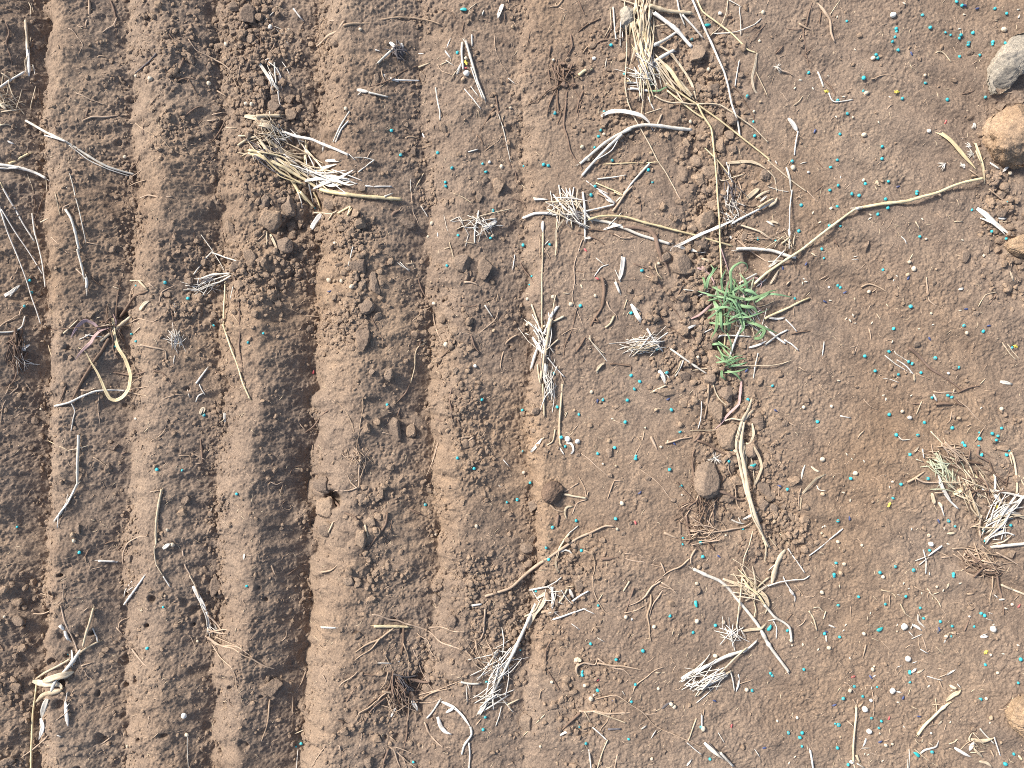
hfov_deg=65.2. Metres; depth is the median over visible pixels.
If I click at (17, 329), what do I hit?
bleached straw
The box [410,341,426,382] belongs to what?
tan straw
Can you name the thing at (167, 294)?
soil clod
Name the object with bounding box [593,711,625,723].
tan straw
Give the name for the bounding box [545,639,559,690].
dark root
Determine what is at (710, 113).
yellow straw
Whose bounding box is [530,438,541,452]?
leaf strip
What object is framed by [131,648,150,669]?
pale root
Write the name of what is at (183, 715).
clay pellet
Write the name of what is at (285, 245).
soil clod
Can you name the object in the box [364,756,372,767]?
soil clod
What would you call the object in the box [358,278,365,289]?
soil clod
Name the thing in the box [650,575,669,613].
pale root
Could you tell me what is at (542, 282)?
tan straw
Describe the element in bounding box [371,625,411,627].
yellow straw
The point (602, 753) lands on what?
tan straw
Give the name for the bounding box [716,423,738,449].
soil clod
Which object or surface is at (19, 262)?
bleached straw
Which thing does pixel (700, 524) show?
root mat
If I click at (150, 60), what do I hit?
charred straw
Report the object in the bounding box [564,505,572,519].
leaf strip
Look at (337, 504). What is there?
dark root
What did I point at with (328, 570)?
pale root
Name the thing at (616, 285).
bleached straw
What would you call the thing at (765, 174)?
soil clod
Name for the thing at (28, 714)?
soil clod
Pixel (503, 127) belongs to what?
dark root
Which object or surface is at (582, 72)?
yellow straw
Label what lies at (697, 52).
soil clod
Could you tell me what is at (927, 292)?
pale root
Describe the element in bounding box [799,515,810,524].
soil clod
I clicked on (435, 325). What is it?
pale root
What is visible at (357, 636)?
soil clod
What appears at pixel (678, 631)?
soil clod
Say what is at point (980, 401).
soil clod
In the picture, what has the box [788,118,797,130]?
leaf strip
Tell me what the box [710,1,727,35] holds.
tan straw
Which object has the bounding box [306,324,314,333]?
soil clod
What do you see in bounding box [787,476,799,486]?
soil clod
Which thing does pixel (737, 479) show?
soil clod
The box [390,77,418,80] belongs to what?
bleached straw
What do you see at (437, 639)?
pale root
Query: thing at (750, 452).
soil clod
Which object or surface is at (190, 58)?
soil clod
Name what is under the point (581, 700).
soil clod
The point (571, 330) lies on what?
dark root
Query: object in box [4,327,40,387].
root tuft
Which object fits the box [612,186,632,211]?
pale root
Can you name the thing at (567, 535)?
yellow straw
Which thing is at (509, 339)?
pale root
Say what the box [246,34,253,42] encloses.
soil clod
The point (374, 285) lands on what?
soil clod
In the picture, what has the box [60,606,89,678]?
pale root
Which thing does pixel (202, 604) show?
rooted stalk
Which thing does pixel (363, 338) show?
soil clod
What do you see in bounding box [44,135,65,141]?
bleached straw
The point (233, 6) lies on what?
soil clod
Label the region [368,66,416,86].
dark root
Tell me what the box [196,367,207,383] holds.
bleached straw
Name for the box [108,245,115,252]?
soil clod
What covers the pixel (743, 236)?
soil clod
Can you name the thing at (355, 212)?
soil clod
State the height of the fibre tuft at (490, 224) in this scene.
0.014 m
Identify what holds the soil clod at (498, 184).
on the soil ground
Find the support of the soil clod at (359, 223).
on the soil ground
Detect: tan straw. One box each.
[154,487,162,545]
[154,546,162,574]
[314,211,336,213]
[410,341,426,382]
[461,209,509,221]
[541,230,543,330]
[547,429,555,445]
[558,382,563,447]
[563,493,587,498]
[589,335,603,353]
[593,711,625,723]
[597,739,607,767]
[605,315,614,327]
[624,1,676,191]
[688,718,696,741]
[692,360,790,370]
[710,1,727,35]
[713,384,726,405]
[716,160,743,180]
[741,531,752,574]
[767,159,806,191]
[808,610,816,630]
[852,704,857,767]
[1000,584,1023,594]
[1010,452,1017,493]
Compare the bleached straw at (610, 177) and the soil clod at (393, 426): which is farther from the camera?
the soil clod at (393, 426)
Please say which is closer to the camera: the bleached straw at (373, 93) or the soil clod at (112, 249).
the bleached straw at (373, 93)
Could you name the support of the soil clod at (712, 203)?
on the soil ground
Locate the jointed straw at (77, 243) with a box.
[65,207,87,295]
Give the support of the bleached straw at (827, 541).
on the soil ground
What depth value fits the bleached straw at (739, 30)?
1.00 m
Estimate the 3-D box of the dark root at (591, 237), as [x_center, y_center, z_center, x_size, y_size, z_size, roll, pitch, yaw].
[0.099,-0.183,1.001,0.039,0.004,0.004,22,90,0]
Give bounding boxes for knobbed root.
[574,657,641,674]
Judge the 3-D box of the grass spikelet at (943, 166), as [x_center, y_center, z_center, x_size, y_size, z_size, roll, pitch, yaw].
[0.539,-0.272,1.002,0.010,0.004,0.011,0,90,0]
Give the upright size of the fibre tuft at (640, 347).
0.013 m
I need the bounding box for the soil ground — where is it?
[0,0,1023,767]
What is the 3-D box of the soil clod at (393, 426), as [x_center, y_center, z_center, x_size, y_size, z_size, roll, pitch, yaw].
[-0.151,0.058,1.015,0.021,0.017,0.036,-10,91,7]
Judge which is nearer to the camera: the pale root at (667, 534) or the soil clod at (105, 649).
the pale root at (667, 534)
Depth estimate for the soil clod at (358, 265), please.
1.00 m
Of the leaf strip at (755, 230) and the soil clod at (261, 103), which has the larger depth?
the soil clod at (261, 103)
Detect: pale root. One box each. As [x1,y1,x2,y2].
[0,314,20,326]
[1,384,18,419]
[21,710,68,757]
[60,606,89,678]
[76,93,104,104]
[82,114,125,120]
[85,0,90,26]
[102,17,116,32]
[122,536,145,564]
[125,315,162,324]
[125,390,182,421]
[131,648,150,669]
[135,123,156,146]
[139,194,172,198]
[140,344,166,359]
[182,551,193,580]
[188,39,237,86]
[261,700,270,741]
[292,696,293,727]
[316,20,344,46]
[320,565,337,572]
[343,16,440,26]
[355,628,393,652]
[355,638,380,659]
[356,398,363,447]
[372,614,486,671]
[388,746,400,767]
[412,647,433,690]
[417,633,435,656]
[424,722,443,747]
[426,443,437,475]
[429,626,459,631]
[432,312,442,345]
[470,599,486,654]
[485,525,613,596]
[500,334,516,368]
[572,239,582,324]
[579,710,656,714]
[584,550,595,574]
[592,576,614,616]
[595,695,706,748]
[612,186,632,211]
[625,558,663,566]
[628,667,663,701]
[629,580,660,605]
[641,470,677,505]
[646,594,651,640]
[650,436,657,449]
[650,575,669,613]
[663,532,676,537]
[663,558,689,575]
[705,384,709,415]
[735,239,765,260]
[816,3,834,41]
[861,283,886,291]
[926,277,942,308]
[933,391,957,393]
[958,400,984,424]
[989,576,993,604]
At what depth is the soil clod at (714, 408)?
1.00 m
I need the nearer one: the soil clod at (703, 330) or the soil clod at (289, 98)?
the soil clod at (703, 330)
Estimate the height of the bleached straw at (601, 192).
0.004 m
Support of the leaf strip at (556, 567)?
on the soil ground
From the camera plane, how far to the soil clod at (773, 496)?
1.00 m
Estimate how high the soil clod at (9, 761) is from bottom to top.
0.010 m
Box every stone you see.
[541,481,562,503]
[620,6,633,33]
[693,461,719,498]
[986,32,1023,94]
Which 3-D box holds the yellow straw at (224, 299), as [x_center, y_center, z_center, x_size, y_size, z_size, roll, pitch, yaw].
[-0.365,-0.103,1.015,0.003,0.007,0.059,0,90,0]
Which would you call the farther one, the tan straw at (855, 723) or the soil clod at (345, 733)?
the tan straw at (855, 723)
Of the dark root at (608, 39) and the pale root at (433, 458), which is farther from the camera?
the pale root at (433, 458)
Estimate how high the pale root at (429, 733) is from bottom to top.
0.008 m
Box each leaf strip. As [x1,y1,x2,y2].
[4,285,19,296]
[64,703,68,725]
[139,300,148,310]
[162,543,170,549]
[270,234,278,252]
[310,213,321,229]
[357,88,368,92]
[436,716,451,734]
[440,701,469,726]
[497,4,503,17]
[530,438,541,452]
[555,552,559,572]
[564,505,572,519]
[566,442,573,453]
[601,109,653,130]
[603,224,620,229]
[619,256,625,278]
[623,226,668,273]
[630,304,641,322]
[658,370,665,383]
[670,221,731,250]
[678,246,699,252]
[727,160,765,168]
[741,224,771,239]
[749,340,766,347]
[751,53,757,92]
[764,543,766,561]
[769,317,784,319]
[770,270,778,284]
[771,549,785,583]
[786,167,790,191]
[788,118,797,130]
[799,474,825,509]
[920,740,938,753]
[935,132,975,168]
[954,747,970,756]
[974,143,984,183]
[976,207,1012,235]
[979,761,991,766]
[980,217,1005,234]
[1000,380,1011,384]
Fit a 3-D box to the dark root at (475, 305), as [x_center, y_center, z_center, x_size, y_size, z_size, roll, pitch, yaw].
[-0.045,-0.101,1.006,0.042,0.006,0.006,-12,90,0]
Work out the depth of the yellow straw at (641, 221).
1.00 m
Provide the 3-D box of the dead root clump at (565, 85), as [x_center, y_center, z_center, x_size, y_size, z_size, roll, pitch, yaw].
[0.052,-0.353,1.002,0.073,0.012,0.171,0,90,0]
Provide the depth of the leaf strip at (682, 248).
1.00 m
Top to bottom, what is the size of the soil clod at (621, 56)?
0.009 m
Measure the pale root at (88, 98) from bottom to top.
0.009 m
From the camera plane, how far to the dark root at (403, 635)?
1.01 m
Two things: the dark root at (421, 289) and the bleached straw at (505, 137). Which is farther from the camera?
the dark root at (421, 289)
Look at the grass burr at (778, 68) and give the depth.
1.00 m
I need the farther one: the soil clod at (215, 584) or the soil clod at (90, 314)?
the soil clod at (215, 584)
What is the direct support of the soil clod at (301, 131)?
on the soil ground
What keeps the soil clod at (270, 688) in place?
on the soil ground
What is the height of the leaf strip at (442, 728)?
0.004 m
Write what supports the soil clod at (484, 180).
on the soil ground
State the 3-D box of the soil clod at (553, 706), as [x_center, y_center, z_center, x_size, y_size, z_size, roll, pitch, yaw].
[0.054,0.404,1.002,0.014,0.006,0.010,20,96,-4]
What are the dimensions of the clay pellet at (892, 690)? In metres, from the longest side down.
0.008 x 0.007 x 0.006 m
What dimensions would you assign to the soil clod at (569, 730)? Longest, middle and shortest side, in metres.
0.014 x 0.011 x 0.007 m
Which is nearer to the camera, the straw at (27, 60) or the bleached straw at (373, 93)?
the bleached straw at (373, 93)
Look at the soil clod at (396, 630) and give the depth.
1.01 m
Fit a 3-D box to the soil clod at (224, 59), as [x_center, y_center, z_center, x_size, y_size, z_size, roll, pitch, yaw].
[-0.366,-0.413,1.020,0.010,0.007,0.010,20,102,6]
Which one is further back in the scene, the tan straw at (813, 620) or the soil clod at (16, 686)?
the soil clod at (16, 686)
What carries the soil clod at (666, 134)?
on the soil ground
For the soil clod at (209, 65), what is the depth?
1.02 m
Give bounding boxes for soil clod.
[0,756,14,766]
[9,682,21,692]
[11,598,23,606]
[12,615,25,625]
[12,653,18,658]
[23,711,31,717]
[31,417,38,423]
[75,523,80,533]
[85,310,95,318]
[102,647,109,652]
[104,463,111,471]
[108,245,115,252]
[108,443,117,450]
[125,555,132,562]
[163,291,170,296]
[177,508,186,516]
[181,496,189,505]
[185,52,194,64]
[186,277,193,284]
[206,62,211,70]
[209,576,220,596]
[211,104,221,112]
[213,43,220,48]
[221,56,227,63]
[225,220,235,235]
[228,2,239,11]
[229,28,235,34]
[229,260,243,272]
[238,3,256,22]
[238,28,246,36]
[243,249,256,260]
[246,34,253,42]
[255,76,264,86]
[257,98,263,107]
[258,209,281,233]
[258,677,282,696]
[260,194,269,206]
[260,257,266,266]
[267,100,280,113]
[270,93,278,102]
[276,237,293,253]
[281,195,295,216]
[284,94,294,103]
[284,109,296,120]
[286,220,298,229]
[296,127,305,134]
[297,250,304,260]
[298,104,306,109]
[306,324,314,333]
[307,104,314,112]
[310,277,315,284]
[312,476,329,493]
[316,496,335,517]
[318,521,332,537]
[323,197,334,209]
[340,729,348,735]
[343,576,353,585]
[350,258,365,273]
[351,209,359,217]
[353,632,362,639]
[354,218,366,228]
[354,274,359,280]
[355,328,370,350]
[355,530,366,549]
[356,494,366,503]
[357,182,365,191]
[357,299,375,314]
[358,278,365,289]
[362,422,370,432]
[363,516,375,527]
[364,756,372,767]
[366,595,376,602]
[369,271,380,294]
[369,368,374,375]
[373,73,379,80]
[373,312,381,321]
[373,418,380,424]
[378,486,382,496]
[384,368,392,381]
[386,417,400,441]
[386,464,393,470]
[393,628,399,633]
[399,217,415,229]
[405,424,416,437]
[410,146,415,155]
[411,331,419,338]
[419,71,424,81]
[432,593,439,605]
[439,122,447,133]
[442,199,448,207]
[445,615,456,627]
[453,254,470,272]
[470,610,476,615]
[475,192,482,202]
[477,257,492,279]
[481,176,489,183]
[493,177,504,193]
[519,713,531,730]
[520,543,533,553]
[528,499,536,511]
[528,535,535,542]
[532,407,539,413]
[549,704,558,709]
[563,727,572,734]
[574,579,583,592]
[579,697,583,704]
[582,724,589,729]
[599,118,609,126]
[606,447,612,457]
[618,53,625,61]
[655,388,674,395]
[660,91,667,98]
[660,252,672,263]
[664,131,669,138]
[668,601,675,606]
[671,253,691,274]
[675,628,681,633]
[676,292,685,300]
[678,371,690,380]
[679,175,686,181]
[679,398,687,406]
[682,303,690,311]
[687,224,696,232]
[689,45,705,61]
[689,155,702,166]
[691,173,704,182]
[694,83,701,90]
[694,239,709,249]
[694,587,700,594]
[695,324,707,333]
[696,210,715,230]
[698,78,705,83]
[700,165,714,176]
[701,184,707,195]
[702,341,711,350]
[702,562,708,568]
[703,114,725,136]
[703,374,716,384]
[706,350,720,364]
[707,55,713,62]
[707,199,715,209]
[707,398,722,423]
[708,83,719,97]
[714,138,725,152]
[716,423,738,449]
[717,386,732,402]
[721,494,733,502]
[724,130,734,139]
[726,108,739,125]
[728,146,737,153]
[731,475,742,485]
[737,72,743,78]
[739,230,748,243]
[744,442,756,457]
[751,416,765,427]
[751,460,758,470]
[755,479,771,496]
[757,499,768,510]
[759,169,770,180]
[767,447,773,453]
[769,503,777,511]
[770,487,775,501]
[775,371,782,376]
[781,420,787,426]
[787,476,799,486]
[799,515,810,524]
[803,397,809,402]
[912,341,919,346]
[960,250,969,262]
[966,49,973,55]
[972,311,979,316]
[973,140,980,145]
[976,131,983,137]
[977,398,983,403]
[983,246,989,253]
[985,197,995,205]
[994,103,1005,110]
[996,189,1006,198]
[996,209,1006,216]
[996,236,1004,243]
[997,445,1010,451]
[1004,550,1015,558]
[1013,257,1021,263]
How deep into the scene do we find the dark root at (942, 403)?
0.99 m
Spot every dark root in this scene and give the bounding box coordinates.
[5,22,11,65]
[34,192,44,219]
[59,385,66,401]
[110,0,116,37]
[113,370,171,383]
[129,138,152,169]
[154,58,198,101]
[184,106,201,115]
[200,438,202,463]
[204,120,225,144]
[234,277,242,372]
[305,409,328,432]
[326,494,358,526]
[367,512,387,550]
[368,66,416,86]
[383,748,388,767]
[401,628,404,655]
[418,279,427,303]
[449,387,452,427]
[460,299,490,306]
[470,335,479,352]
[481,107,495,129]
[495,96,510,166]
[520,262,536,286]
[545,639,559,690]
[562,712,580,729]
[564,308,576,350]
[571,337,585,360]
[576,90,583,111]
[576,232,604,244]
[578,18,599,31]
[588,229,617,236]
[590,277,605,326]
[597,37,623,43]
[601,557,618,559]
[610,363,631,369]
[625,588,633,611]
[633,263,674,299]
[660,315,698,365]
[733,85,759,137]
[803,2,812,71]
[823,79,835,94]
[908,347,962,391]
[935,402,956,404]
[958,386,977,392]
[996,574,1004,613]
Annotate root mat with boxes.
[665,437,751,564]
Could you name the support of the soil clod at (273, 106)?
on the soil ground
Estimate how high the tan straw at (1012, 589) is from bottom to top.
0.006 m
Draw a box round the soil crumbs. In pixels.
[0,0,1023,767]
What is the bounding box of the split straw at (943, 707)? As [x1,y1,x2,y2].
[916,689,961,736]
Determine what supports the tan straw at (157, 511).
on the soil ground
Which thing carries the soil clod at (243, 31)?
on the soil ground
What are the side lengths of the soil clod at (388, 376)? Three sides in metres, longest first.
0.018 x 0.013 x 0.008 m
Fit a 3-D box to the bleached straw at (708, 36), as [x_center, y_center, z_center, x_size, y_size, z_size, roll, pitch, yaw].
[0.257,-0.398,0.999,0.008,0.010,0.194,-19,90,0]
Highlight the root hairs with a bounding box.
[0,0,1023,767]
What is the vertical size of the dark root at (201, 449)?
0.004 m
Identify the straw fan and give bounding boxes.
[524,577,588,628]
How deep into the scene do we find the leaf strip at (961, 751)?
1.00 m
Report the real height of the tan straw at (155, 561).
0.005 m
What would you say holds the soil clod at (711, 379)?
on the soil ground
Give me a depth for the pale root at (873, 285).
1.00 m
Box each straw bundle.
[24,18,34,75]
[519,295,564,415]
[679,640,756,702]
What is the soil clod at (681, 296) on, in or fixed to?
on the soil ground
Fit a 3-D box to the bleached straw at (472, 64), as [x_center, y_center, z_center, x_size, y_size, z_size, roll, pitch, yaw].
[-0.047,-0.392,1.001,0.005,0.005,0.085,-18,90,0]
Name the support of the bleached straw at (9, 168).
on the soil ground
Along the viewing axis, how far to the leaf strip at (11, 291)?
1.01 m
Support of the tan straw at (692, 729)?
on the soil ground
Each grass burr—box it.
[706,452,720,463]
[774,64,792,75]
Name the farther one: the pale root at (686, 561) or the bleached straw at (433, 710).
the bleached straw at (433, 710)
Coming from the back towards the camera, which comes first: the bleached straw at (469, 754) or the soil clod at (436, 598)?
the soil clod at (436, 598)
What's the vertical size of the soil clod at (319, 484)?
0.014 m
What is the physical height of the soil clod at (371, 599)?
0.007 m
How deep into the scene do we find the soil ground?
1.00 m
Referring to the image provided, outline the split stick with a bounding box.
[703,742,733,766]
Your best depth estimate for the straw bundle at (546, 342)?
1.00 m
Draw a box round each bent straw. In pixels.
[53,435,79,527]
[577,123,691,178]
[752,177,985,286]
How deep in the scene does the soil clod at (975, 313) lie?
1.00 m
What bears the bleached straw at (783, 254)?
on the soil ground
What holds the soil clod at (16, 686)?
on the soil ground
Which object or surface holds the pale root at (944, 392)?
on the soil ground
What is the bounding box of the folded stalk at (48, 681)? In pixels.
[30,605,101,767]
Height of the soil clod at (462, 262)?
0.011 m
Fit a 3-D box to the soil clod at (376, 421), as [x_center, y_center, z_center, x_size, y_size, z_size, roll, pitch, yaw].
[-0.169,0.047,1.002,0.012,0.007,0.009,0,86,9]
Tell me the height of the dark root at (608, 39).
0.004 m
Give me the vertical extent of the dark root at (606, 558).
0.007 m
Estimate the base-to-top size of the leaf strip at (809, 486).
0.003 m
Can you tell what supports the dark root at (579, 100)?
on the soil ground
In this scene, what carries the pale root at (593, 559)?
on the soil ground
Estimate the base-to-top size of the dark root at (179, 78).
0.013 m
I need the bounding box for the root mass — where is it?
[356,670,459,753]
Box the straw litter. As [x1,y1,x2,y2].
[460,630,527,724]
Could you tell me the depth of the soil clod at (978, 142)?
1.00 m
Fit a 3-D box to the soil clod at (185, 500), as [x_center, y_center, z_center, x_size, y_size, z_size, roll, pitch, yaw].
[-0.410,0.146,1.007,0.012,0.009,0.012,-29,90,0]
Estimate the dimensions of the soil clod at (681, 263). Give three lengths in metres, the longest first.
0.027 x 0.025 x 0.016 m
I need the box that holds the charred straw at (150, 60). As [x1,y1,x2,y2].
[135,53,156,73]
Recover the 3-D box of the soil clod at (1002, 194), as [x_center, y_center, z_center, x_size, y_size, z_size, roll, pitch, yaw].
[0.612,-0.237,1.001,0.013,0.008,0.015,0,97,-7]
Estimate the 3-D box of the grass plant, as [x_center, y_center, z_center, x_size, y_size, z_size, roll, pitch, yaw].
[0.271,-0.086,0.994,0.130,0.036,0.146,31,90,0]
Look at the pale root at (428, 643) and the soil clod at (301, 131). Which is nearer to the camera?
the pale root at (428, 643)
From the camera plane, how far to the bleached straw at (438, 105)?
1.01 m
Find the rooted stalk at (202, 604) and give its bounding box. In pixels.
[189,575,273,704]
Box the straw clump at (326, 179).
[236,111,403,209]
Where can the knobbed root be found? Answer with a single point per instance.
(578, 660)
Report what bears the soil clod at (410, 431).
on the soil ground
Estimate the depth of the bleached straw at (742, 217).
1.00 m
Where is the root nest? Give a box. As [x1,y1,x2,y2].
[952,543,1018,578]
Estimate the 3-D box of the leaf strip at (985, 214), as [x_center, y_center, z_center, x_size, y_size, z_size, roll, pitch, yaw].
[0.601,-0.201,0.997,0.056,0.004,0.007,43,90,0]
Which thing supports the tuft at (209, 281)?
on the soil ground
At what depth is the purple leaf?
1.00 m
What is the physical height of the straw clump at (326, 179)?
0.043 m
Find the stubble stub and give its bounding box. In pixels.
[259,59,289,108]
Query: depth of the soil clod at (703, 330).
1.00 m
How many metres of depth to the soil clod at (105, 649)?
1.01 m
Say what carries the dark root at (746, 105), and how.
on the soil ground
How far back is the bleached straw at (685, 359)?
1.00 m
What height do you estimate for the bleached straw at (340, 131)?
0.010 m
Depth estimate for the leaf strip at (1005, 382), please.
1.00 m
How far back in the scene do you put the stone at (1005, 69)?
0.99 m
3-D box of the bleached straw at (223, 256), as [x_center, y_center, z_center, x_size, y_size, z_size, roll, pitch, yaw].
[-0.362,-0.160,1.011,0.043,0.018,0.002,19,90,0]
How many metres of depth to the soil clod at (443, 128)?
1.00 m
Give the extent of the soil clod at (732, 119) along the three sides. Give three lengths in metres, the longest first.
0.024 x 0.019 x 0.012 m
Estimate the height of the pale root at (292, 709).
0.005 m
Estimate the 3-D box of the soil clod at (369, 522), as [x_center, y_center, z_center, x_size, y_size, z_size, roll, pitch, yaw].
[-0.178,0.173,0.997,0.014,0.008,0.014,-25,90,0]
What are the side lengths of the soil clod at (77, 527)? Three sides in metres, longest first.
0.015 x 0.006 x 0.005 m
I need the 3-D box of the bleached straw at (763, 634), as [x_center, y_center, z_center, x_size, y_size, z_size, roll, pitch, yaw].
[0.292,0.290,1.002,0.020,0.009,0.186,-43,90,0]
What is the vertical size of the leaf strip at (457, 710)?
0.008 m
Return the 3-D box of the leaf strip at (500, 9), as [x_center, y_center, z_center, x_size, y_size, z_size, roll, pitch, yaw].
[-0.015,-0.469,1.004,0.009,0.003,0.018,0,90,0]
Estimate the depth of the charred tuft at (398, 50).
1.00 m
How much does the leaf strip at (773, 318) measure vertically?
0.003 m
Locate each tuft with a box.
[0,69,26,127]
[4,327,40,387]
[50,277,147,405]
[163,287,202,352]
[182,272,231,297]
[333,448,374,491]
[376,40,409,63]
[444,210,496,245]
[522,185,613,255]
[604,0,767,142]
[609,326,667,355]
[716,559,769,649]
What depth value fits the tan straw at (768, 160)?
1.00 m
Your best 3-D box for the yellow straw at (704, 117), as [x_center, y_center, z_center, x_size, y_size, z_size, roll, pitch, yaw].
[0.256,-0.192,1.003,0.016,0.016,0.319,-7,90,0]
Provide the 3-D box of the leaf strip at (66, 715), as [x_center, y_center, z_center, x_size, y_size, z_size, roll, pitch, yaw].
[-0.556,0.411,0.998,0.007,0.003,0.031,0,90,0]
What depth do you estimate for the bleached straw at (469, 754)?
1.00 m
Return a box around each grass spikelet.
[937,162,945,170]
[967,148,973,157]
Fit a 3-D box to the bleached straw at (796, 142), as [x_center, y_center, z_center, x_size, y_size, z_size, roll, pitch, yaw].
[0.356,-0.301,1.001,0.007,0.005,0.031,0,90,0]
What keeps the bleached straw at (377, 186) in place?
on the soil ground
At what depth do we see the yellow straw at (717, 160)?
1.00 m
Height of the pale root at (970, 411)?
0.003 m
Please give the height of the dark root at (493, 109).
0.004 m
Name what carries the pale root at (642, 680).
on the soil ground
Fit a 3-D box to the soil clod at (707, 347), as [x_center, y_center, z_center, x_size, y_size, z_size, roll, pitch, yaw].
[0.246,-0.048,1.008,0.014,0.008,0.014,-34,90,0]
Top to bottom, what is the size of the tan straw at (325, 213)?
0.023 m
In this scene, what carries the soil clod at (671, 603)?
on the soil ground
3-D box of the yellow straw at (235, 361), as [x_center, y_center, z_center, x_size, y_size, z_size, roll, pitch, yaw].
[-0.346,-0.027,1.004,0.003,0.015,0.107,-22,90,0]
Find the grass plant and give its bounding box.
[683,249,792,381]
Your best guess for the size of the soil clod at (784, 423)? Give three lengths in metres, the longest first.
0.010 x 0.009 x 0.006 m
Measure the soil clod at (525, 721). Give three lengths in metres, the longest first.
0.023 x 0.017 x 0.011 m
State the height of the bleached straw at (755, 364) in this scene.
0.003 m
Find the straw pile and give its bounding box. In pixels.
[960,728,1000,755]
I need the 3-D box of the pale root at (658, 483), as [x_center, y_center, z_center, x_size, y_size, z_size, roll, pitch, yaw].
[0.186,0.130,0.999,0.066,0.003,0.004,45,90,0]
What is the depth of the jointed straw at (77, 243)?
0.99 m
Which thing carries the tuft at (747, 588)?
on the soil ground
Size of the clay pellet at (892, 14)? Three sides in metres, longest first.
0.007 x 0.007 x 0.006 m
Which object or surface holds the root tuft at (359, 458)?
on the soil ground
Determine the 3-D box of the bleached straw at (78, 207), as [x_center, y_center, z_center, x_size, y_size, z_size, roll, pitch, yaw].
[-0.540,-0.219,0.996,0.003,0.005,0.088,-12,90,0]
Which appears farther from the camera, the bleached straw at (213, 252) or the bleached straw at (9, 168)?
the bleached straw at (213, 252)
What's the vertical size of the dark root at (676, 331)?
0.004 m
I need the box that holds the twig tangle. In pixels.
[718,162,801,254]
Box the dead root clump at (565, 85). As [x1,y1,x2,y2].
[526,34,582,168]
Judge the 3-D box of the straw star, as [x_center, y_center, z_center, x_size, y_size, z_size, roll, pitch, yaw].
[0.519,0.215,1.000,0.020,0.006,0.042,33,90,0]
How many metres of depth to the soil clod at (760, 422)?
1.00 m
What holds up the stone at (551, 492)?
on the soil ground
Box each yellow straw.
[8,152,30,164]
[222,323,251,401]
[223,281,225,322]
[297,190,314,207]
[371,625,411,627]
[558,533,569,548]
[574,68,592,77]
[588,215,732,246]
[596,183,622,195]
[604,162,655,164]
[666,82,769,159]
[697,0,755,52]
[697,104,725,356]
[704,148,731,177]
[764,297,809,319]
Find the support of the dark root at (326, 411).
on the soil ground
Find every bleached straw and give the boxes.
[0,163,49,180]
[0,167,19,168]
[0,206,40,323]
[0,316,25,332]
[1,209,42,274]
[2,188,34,240]
[25,120,134,174]
[31,213,45,286]
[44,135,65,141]
[54,389,124,406]
[59,624,71,642]
[69,145,128,175]
[69,173,85,241]
[71,403,74,430]
[96,560,117,562]
[123,574,145,604]
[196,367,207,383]
[201,235,224,270]
[212,252,235,260]
[333,111,349,142]
[335,121,348,142]
[365,185,391,186]
[369,91,387,97]
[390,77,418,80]
[426,698,441,718]
[435,87,440,120]
[459,681,482,684]
[461,42,463,69]
[461,726,472,754]
[464,39,485,102]
[468,742,470,767]
[471,67,482,98]
[476,603,536,715]
[498,114,510,161]
[552,608,585,619]
[587,218,672,244]
[597,175,625,179]
[599,190,614,203]
[614,280,620,294]
[616,163,649,201]
[670,348,706,373]
[690,567,789,674]
[692,0,740,137]
[714,18,761,33]
[732,201,772,223]
[732,247,795,258]
[753,353,758,377]
[762,603,792,638]
[765,325,785,343]
[765,329,787,345]
[768,575,809,586]
[787,548,804,572]
[789,190,792,248]
[794,131,798,154]
[809,528,842,555]
[809,749,813,767]
[817,71,823,86]
[828,93,852,102]
[990,542,1023,548]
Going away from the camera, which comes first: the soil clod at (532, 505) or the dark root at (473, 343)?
the dark root at (473, 343)
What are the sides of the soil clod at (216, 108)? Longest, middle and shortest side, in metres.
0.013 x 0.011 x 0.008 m
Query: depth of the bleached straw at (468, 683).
1.00 m
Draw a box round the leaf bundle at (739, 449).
[725,399,770,547]
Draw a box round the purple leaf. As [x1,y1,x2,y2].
[715,382,741,428]
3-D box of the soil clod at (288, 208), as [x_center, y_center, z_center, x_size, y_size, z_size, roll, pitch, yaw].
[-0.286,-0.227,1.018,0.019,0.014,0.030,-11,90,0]
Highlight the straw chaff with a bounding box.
[0,0,1023,767]
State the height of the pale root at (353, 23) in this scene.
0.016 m
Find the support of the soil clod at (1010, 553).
on the soil ground
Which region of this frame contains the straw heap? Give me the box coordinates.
[907,431,1023,543]
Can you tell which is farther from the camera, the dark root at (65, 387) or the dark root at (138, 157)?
the dark root at (138, 157)
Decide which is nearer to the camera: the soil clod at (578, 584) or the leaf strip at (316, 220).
the soil clod at (578, 584)
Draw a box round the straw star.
[915,545,942,573]
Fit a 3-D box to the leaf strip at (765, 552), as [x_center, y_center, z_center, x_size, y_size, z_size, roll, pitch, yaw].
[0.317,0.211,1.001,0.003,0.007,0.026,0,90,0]
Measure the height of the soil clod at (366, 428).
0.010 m
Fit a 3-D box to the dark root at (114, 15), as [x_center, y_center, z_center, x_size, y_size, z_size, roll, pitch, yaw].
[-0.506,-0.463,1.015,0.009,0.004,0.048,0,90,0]
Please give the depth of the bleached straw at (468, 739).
1.00 m
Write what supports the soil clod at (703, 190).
on the soil ground
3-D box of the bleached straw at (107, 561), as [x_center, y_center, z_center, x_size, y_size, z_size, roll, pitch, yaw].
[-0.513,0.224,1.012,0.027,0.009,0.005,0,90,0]
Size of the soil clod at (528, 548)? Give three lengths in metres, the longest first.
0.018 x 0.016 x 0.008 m
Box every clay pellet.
[181,713,186,718]
[862,706,867,711]
[890,12,895,17]
[890,688,895,693]
[901,623,907,629]
[905,656,910,661]
[990,626,996,631]

